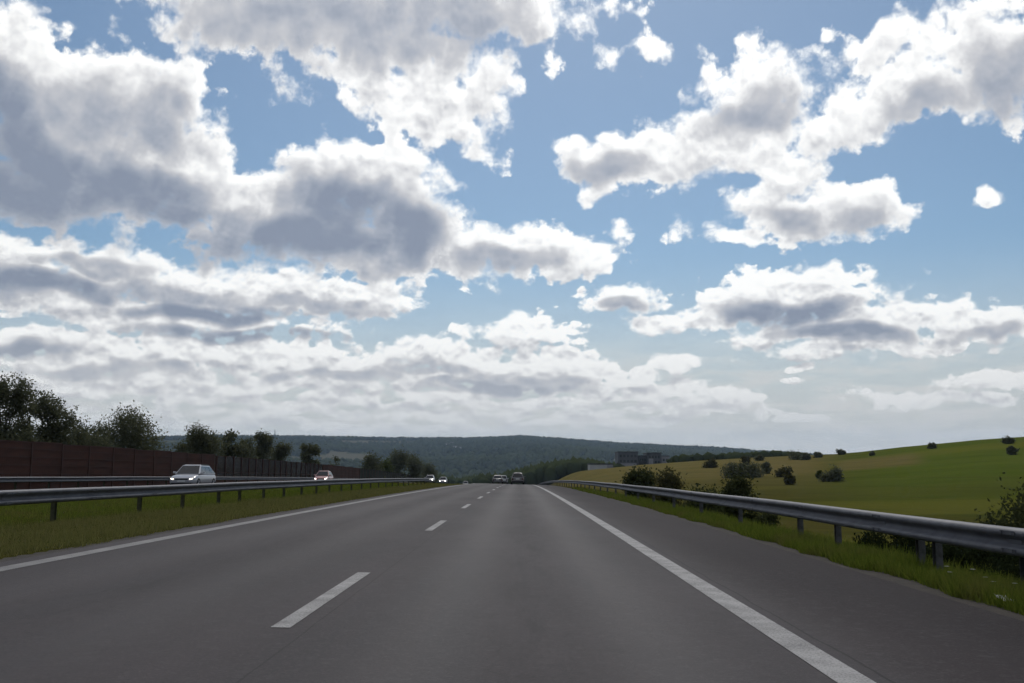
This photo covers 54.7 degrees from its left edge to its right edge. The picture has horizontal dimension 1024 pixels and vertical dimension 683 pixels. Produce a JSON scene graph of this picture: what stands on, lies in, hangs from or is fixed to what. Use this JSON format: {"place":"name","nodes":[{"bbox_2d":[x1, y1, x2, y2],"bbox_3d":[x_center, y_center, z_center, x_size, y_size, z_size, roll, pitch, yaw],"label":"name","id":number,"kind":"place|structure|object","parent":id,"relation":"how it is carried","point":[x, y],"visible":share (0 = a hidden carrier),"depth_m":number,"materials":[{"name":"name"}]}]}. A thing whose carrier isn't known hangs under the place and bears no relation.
{"place":"outdoors","nodes":[
{"label":"outdoors","id":0,"kind":"place"},
{"bbox_2d":[0,482,461,561],"bbox_3d":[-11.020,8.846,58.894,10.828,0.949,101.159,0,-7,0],"label":"median grass","id":1,"kind":"structure","parent":0,"point":[289,499],"depth_m":25.22,"materials":[{"name":"green plant"}]},
{"bbox_2d":[0,483,1023,682],"bbox_3d":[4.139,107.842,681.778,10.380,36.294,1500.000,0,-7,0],"label":"road","id":2,"kind":"structure","parent":0,"point":[514,583],"depth_m":8.69,"materials":[{"name":"grey asphalt"}]},
{"bbox_2d":[0,483,479,570],"bbox_3d":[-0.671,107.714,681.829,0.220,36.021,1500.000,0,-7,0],"label":"edge line","id":3,"kind":"object","parent":2,"relation":"on","point":[19,565],"visible":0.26,"depth_m":14.78,"materials":[{"name":"paint"}]},
{"bbox_2d":[271,485,502,627],"bbox_3d":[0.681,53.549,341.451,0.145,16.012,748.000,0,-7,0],"label":"lane dashes","id":4,"kind":"object","parent":2,"relation":"on","point":[294,618],"visible":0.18,"depth_m":8.89,"materials":[{"name":"paint"}]},
{"bbox_2d":[492,475,502,483],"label":"hatchback ahead","id":5,"kind":"object","parent":2,"relation":"on","point":[497,478],"visible":1,"depth_m":168.44,"materials":[{"name":"grey paint"}]},
{"bbox_2d":[498,475,508,483],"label":"white car ahead","id":6,"kind":"object","parent":2,"relation":"on","point":[505,478],"visible":0.69,"depth_m":192.11,"materials":[{"name":"grey paint"}]},
{"bbox_2d":[510,473,524,484],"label":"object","id":7,"kind":"object","parent":2,"relation":"on","point":[517,478],"visible":0.98,"depth_m":135.60,"materials":[{"name":"grey paint"}]},
{"bbox_2d":[535,485,875,682],"bbox_3d":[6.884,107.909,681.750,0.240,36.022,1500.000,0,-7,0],"label":"edge line","id":8,"kind":"object","parent":2,"relation":"on","point":[833,668],"visible":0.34,"depth_m":8.26,"materials":[{"name":"paint"}]},
{"bbox_2d":[0,437,1023,579],"bbox_3d":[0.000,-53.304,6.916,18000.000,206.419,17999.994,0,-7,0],"label":"ground","id":9,"kind":"structure","parent":0,"point":[955,481],"depth_m":177.67,"materials":[{"name":"green plant"}]},
{"bbox_2d":[0,371,50,441],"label":"broadleaf tree","id":10,"kind":"object","parent":9,"relation":"on","point":[14,402],"visible":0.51,"depth_m":71.61,"materials":[{"name":"green plant"}]},
{"bbox_2d":[8,390,87,444],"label":"broadleaf tree","id":11,"kind":"object","parent":9,"relation":"on","point":[54,429],"visible":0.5,"depth_m":75.39,"materials":[{"name":"green plant"}]},
{"bbox_2d":[66,415,114,446],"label":"broadleaf tree","id":12,"kind":"object","parent":9,"relation":"on","point":[88,439],"visible":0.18,"depth_m":81.16,"materials":[{"name":"green plant"}]},
{"bbox_2d":[0,440,214,489],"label":"noise barrier","id":13,"kind":"object","parent":9,"relation":"on","point":[32,459],"visible":0.73,"depth_m":68.26,"materials":[{"name":"brown"}]},
{"bbox_2d":[83,400,176,451],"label":"broadleaf tree","id":14,"kind":"object","parent":9,"relation":"on","point":[129,428],"visible":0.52,"depth_m":89.05,"materials":[{"name":"green plant"}]},
{"bbox_2d":[0,477,346,489],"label":"guard rail","id":15,"kind":"object","parent":9,"relation":"on","point":[15,480],"visible":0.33,"depth_m":67.63,"materials":[{"name":"metal"}]},
{"bbox_2d":[171,420,230,463],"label":"broadleaf tree","id":16,"kind":"object","parent":9,"relation":"on","point":[197,440],"visible":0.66,"depth_m":110.77,"materials":[{"name":"green plant"}]},
{"bbox_2d":[0,478,429,521],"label":"guard rail","id":17,"kind":"object","parent":9,"relation":"on","point":[53,496],"visible":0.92,"depth_m":27.63,"materials":[{"name":"metal"}]},
{"bbox_2d":[214,428,255,476],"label":"broadleaf tree","id":18,"kind":"object","parent":9,"relation":"on","point":[233,450],"visible":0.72,"depth_m":123.37,"materials":[{"name":"green plant"}]},
{"bbox_2d":[236,436,258,476],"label":"broadleaf tree","id":19,"kind":"object","parent":9,"relation":"on","point":[245,464],"visible":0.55,"depth_m":129.15,"materials":[{"name":"green plant"}]},
{"bbox_2d":[252,428,276,476],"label":"broadleaf tree","id":20,"kind":"object","parent":9,"relation":"on","point":[263,447],"visible":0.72,"depth_m":136.89,"materials":[{"name":"green plant"}]},
{"bbox_2d":[214,456,318,482],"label":"noise barrier","id":21,"kind":"object","parent":9,"relation":"on","point":[224,472],"visible":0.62,"depth_m":114.66,"materials":[{"name":"brown"}]},
{"bbox_2d":[270,440,294,476],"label":"broadleaf tree","id":22,"kind":"object","parent":9,"relation":"on","point":[279,454],"visible":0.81,"depth_m":144.75,"materials":[{"name":"green plant"}]},
{"bbox_2d":[298,442,321,477],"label":"broadleaf tree","id":23,"kind":"object","parent":9,"relation":"on","point":[311,449],"visible":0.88,"depth_m":168.22,"materials":[{"name":"green plant"}]},
{"bbox_2d":[328,455,339,465],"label":"broadleaf tree","id":24,"kind":"object","parent":9,"relation":"on","point":[337,460],"visible":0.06,"depth_m":198.38,"materials":[{"name":"green plant"}]},
{"bbox_2d":[322,464,358,478],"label":"noise barrier","id":25,"kind":"object","parent":9,"relation":"on","point":[344,472],"visible":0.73,"depth_m":167.88,"materials":[{"name":"brown"}]},
{"bbox_2d":[359,450,386,477],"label":"tree","id":26,"kind":"object","parent":9,"relation":"on","point":[369,462],"visible":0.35,"depth_m":218.06,"materials":[{"name":"green plant"}]},
{"bbox_2d":[378,458,394,471],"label":"bank tree","id":27,"kind":"object","parent":9,"relation":"on","point":[387,466],"visible":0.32,"depth_m":237.87,"materials":[{"name":"green plant"}]},
{"bbox_2d":[359,468,431,482],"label":"noise barrier","id":28,"kind":"object","parent":9,"relation":"on","point":[367,473],"visible":0.41,"depth_m":209.39,"materials":[{"name":"brown"}]},
{"bbox_2d":[385,445,410,476],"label":"tree","id":29,"kind":"object","parent":9,"relation":"on","point":[398,461],"visible":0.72,"depth_m":257.77,"materials":[{"name":"green plant"}]},
{"bbox_2d":[404,452,427,481],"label":"tree","id":30,"kind":"object","parent":9,"relation":"on","point":[414,469],"visible":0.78,"depth_m":276.64,"materials":[{"name":"green plant"}]},
{"bbox_2d":[419,460,438,482],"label":"tree","id":31,"kind":"object","parent":9,"relation":"on","point":[429,471],"visible":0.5,"depth_m":297.20,"materials":[{"name":"green plant"}]},
{"bbox_2d":[432,472,476,483],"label":"valley wood","id":32,"kind":"object","parent":9,"relation":"on","point":[452,479],"visible":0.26,"depth_m":704.48,"materials":[{"name":"green plant"}]},
{"bbox_2d":[110,434,826,478],"bbox_3d":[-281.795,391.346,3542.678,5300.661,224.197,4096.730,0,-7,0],"label":"hill woods","id":33,"kind":"object","parent":9,"relation":"on","point":[521,450],"visible":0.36,"depth_m":3385.62,"materials":[{"name":"green plant"}]},
{"bbox_2d":[472,456,623,484],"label":"dark wood","id":34,"kind":"object","parent":9,"relation":"on","point":[541,472],"visible":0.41,"depth_m":558.05,"materials":[{"name":"green plant"}]},
{"bbox_2d":[587,463,613,469],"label":"building","id":35,"kind":"structure","parent":9,"relation":"on","point":[592,466],"depth_m":421.32,"materials":[{"name":"grey"}]},
{"bbox_2d":[614,451,637,465],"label":"office block","id":36,"kind":"structure","parent":9,"relation":"on","point":[627,458],"depth_m":555.79,"materials":[{"name":"grey"}]},
{"bbox_2d":[615,464,660,498],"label":"shrub","id":37,"kind":"object","parent":9,"relation":"on","point":[638,477],"visible":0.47,"depth_m":64.95,"materials":[{"name":"green plant"}]},
{"bbox_2d":[643,452,661,463],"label":"office block","id":38,"kind":"structure","parent":9,"relation":"on","point":[653,457],"depth_m":555.68,"materials":[{"name":"grey"}]},
{"bbox_2d":[661,455,669,462],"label":"side building","id":39,"kind":"structure","parent":9,"relation":"on","point":[664,458],"depth_m":557.53,"materials":[{"name":"grey"}]},
{"bbox_2d":[647,466,691,507],"bbox_3d":[9.005,8.838,57.201,2.952,3.379,3.384,0,-7,0],"label":"shrub","id":40,"kind":"object","parent":9,"relation":"on","point":[669,480],"visible":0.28,"depth_m":57.14,"materials":[{"name":"green plant"}]},
{"bbox_2d":[675,483,744,513],"bbox_3d":[9.524,8.119,47.250,3.719,2.888,4.014,-4,-8,29],"label":"shrub","id":41,"kind":"object","parent":9,"relation":"on","point":[708,506],"visible":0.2,"depth_m":47.13,"materials":[{"name":"green plant"}]},
{"bbox_2d":[701,457,718,467],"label":"field bush","id":42,"kind":"object","parent":9,"relation":"on","point":[711,463],"visible":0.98,"depth_m":266.73,"materials":[{"name":"green plant"}]},
{"bbox_2d":[720,460,738,477],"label":"field bush","id":43,"kind":"object","parent":9,"relation":"on","point":[731,465],"visible":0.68,"depth_m":215.18,"materials":[{"name":"green plant"}]},
{"bbox_2d":[713,468,760,521],"bbox_3d":[9.556,6.993,41.253,2.239,3.459,2.235,0,-7,0],"label":"shrub","id":44,"kind":"object","parent":9,"relation":"on","point":[738,487],"visible":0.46,"depth_m":41.12,"materials":[{"name":"green plant"}]},
{"bbox_2d":[666,450,809,462],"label":"tree belt","id":45,"kind":"object","parent":9,"relation":"on","point":[708,455],"visible":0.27,"depth_m":466.29,"materials":[{"name":"green plant"}]},
{"bbox_2d":[734,460,746,476],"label":"field bush","id":46,"kind":"object","parent":9,"relation":"on","point":[741,467],"visible":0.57,"depth_m":212.77,"materials":[{"name":"green plant"}]},
{"bbox_2d":[740,455,750,464],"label":"field bush","id":47,"kind":"object","parent":9,"relation":"on","point":[746,459],"visible":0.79,"depth_m":270.50,"materials":[{"name":"green plant"}]},
{"bbox_2d":[738,460,764,477],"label":"field bush","id":48,"kind":"object","parent":9,"relation":"on","point":[753,471],"visible":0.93,"depth_m":210.28,"materials":[{"name":"green plant"}]},
{"bbox_2d":[753,454,763,460],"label":"field bush","id":49,"kind":"object","parent":9,"relation":"on","point":[759,457],"visible":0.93,"depth_m":297.66,"materials":[{"name":"green plant"}]},
{"bbox_2d":[752,512,780,526],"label":"shrub","id":50,"kind":"object","parent":9,"relation":"on","point":[762,517],"visible":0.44,"depth_m":27.43,"materials":[{"name":"green plant"}]},
{"bbox_2d":[760,461,772,473],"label":"field bush","id":51,"kind":"object","parent":9,"relation":"on","point":[766,465],"visible":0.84,"depth_m":225.74,"materials":[{"name":"green plant"}]},
{"bbox_2d":[537,480,1023,582],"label":"guard rail","id":52,"kind":"object","parent":9,"relation":"on","point":[938,533],"visible":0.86,"depth_m":14.72,"materials":[{"name":"metal"}]},
{"bbox_2d":[772,465,793,476],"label":"field bush","id":53,"kind":"object","parent":9,"relation":"on","point":[783,470],"visible":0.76,"depth_m":204.79,"materials":[{"name":"green plant"}]},
{"bbox_2d":[782,474,795,484],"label":"field bush","id":54,"kind":"object","parent":9,"relation":"on","point":[789,479],"visible":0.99,"depth_m":181.50,"materials":[{"name":"green plant"}]},
{"bbox_2d":[788,449,801,459],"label":"field bush","id":55,"kind":"object","parent":9,"relation":"on","point":[793,456],"visible":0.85,"depth_m":290.65,"materials":[{"name":"green plant"}]},
{"bbox_2d":[588,487,1014,578],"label":"slope grass","id":56,"kind":"structure","parent":9,"relation":"on","point":[828,535],"depth_m":20.48,"materials":[{"name":"green plant"}]},
{"bbox_2d":[799,452,811,459],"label":"field bush","id":57,"kind":"object","parent":9,"relation":"on","point":[806,456],"visible":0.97,"depth_m":283.38,"materials":[{"name":"green plant"}]},
{"bbox_2d":[812,452,822,457],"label":"field bush","id":58,"kind":"object","parent":9,"relation":"on","point":[818,455],"visible":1,"depth_m":300.94,"materials":[{"name":"green plant"}]},
{"bbox_2d":[815,470,822,478],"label":"field bush","id":59,"kind":"object","parent":9,"relation":"on","point":[818,473],"visible":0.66,"depth_m":193.16,"materials":[{"name":"green plant"}]},
{"bbox_2d":[816,464,844,481],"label":"field bush","id":60,"kind":"object","parent":9,"relation":"on","point":[835,474],"visible":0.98,"depth_m":184.07,"materials":[{"name":"green plant"}]},
{"bbox_2d":[834,449,845,454],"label":"field bush","id":61,"kind":"object","parent":9,"relation":"on","point":[841,452],"visible":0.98,"depth_m":315.69,"materials":[{"name":"green plant"}]},
{"bbox_2d":[852,531,928,554],"bbox_3d":[6.834,3.733,17.746,1.402,0.680,1.139,-3,-8,20],"label":"shrub","id":62,"kind":"object","parent":9,"relation":"on","point":[868,537],"visible":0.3,"depth_m":17.68,"materials":[{"name":"green plant"}]},
{"bbox_2d":[927,442,936,448],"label":"field bush","id":63,"kind":"object","parent":9,"relation":"on","point":[932,445],"visible":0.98,"depth_m":277.09,"materials":[{"name":"green plant"}]},
{"bbox_2d":[901,541,985,560],"bbox_3d":[7.046,3.522,16.093,1.449,0.676,1.632,-5,-9,36],"label":"shrub","id":64,"kind":"object","parent":9,"relation":"on","point":[906,550],"visible":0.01,"depth_m":16.13,"materials":[{"name":"green plant"}]},
{"bbox_2d":[915,543,1018,573],"bbox_3d":[6.779,3.320,14.578,1.420,0.673,1.782,5,-9,-35],"label":"shrub","id":65,"kind":"object","parent":9,"relation":"on","point":[962,555],"visible":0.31,"depth_m":14.51,"materials":[{"name":"green plant"}]},
{"bbox_2d":[963,507,1018,565],"bbox_3d":[11.794,6.074,24.207,2.642,4.041,2.498,5,-9,-34],"label":"shrub","id":66,"kind":"object","parent":9,"relation":"on","point":[994,519],"depth_m":23.99,"materials":[{"name":"green plant"}]},
{"bbox_2d":[967,552,1020,581],"bbox_3d":[6.832,3.113,12.956,1.554,0.675,1.630,-5,-9,35],"label":"shrub","id":67,"kind":"object","parent":9,"relation":"on","point":[999,566],"visible":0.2,"depth_m":12.94,"materials":[{"name":"green plant"}]},
{"bbox_2d":[974,448,1023,562],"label":"shrub","id":68,"kind":"object","parent":9,"relation":"on","point":[1017,514],"visible":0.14,"depth_m":23.74,"materials":[{"name":"green plant"}]},
{"bbox_2d":[1000,435,1015,443],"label":"field bush","id":69,"kind":"object","parent":9,"relation":"on","point":[1007,440],"visible":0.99,"depth_m":261.19,"materials":[{"name":"green plant"}]},
{"bbox_2d":[1006,446,1019,454],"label":"field bush","id":70,"kind":"object","parent":9,"relation":"on","point":[1011,450],"visible":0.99,"depth_m":220.67,"materials":[{"name":"green plant"}]},
{"bbox_2d":[0,0,1023,453],"label":"sky","id":71,"kind":"structure","parent":0,"point":[783,225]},
{"bbox_2d":[638,455,645,464],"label":"link building","id":72,"kind":"structure","parent":0,"point":[641,459],"depth_m":561.48,"materials":[{"name":"grey"}]},
{"bbox_2d":[551,485,1023,620],"bbox_3d":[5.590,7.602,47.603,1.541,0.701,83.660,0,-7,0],"label":"verge grass","id":73,"kind":"structure","parent":0,"point":[960,583],"depth_m":13.69,"materials":[{"name":"green plant"}]},
{"bbox_3d":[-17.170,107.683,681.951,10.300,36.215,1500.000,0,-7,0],"label":"opposite road","id":74,"kind":"structure","parent":0,"visible":0},
{"bbox_2d":[170,464,215,484],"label":"estate car","id":75,"kind":"object","parent":74,"relation":"on","point":[193,474],"visible":0.88,"depth_m":68.13,"materials":[{"name":"grey paint"}]},
{"bbox_2d":[314,471,333,479],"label":"hatchback","id":76,"kind":"object","parent":74,"relation":"on","point":[322,475],"visible":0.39,"depth_m":117.33,"materials":[{"name":"white paint"}]},
{"bbox_2d":[424,475,434,482],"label":"oncoming car","id":77,"kind":"object","parent":74,"relation":"on","point":[431,478],"visible":0.75,"depth_m":198.25,"materials":[{"name":"silver metal"}]},
{"bbox_2d":[439,477,447,482],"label":"oncoming car","id":78,"kind":"object","parent":74,"relation":"on","point":[443,479],"visible":0.87,"depth_m":232.64,"materials":[{"name":"grey paint"}]}
]}

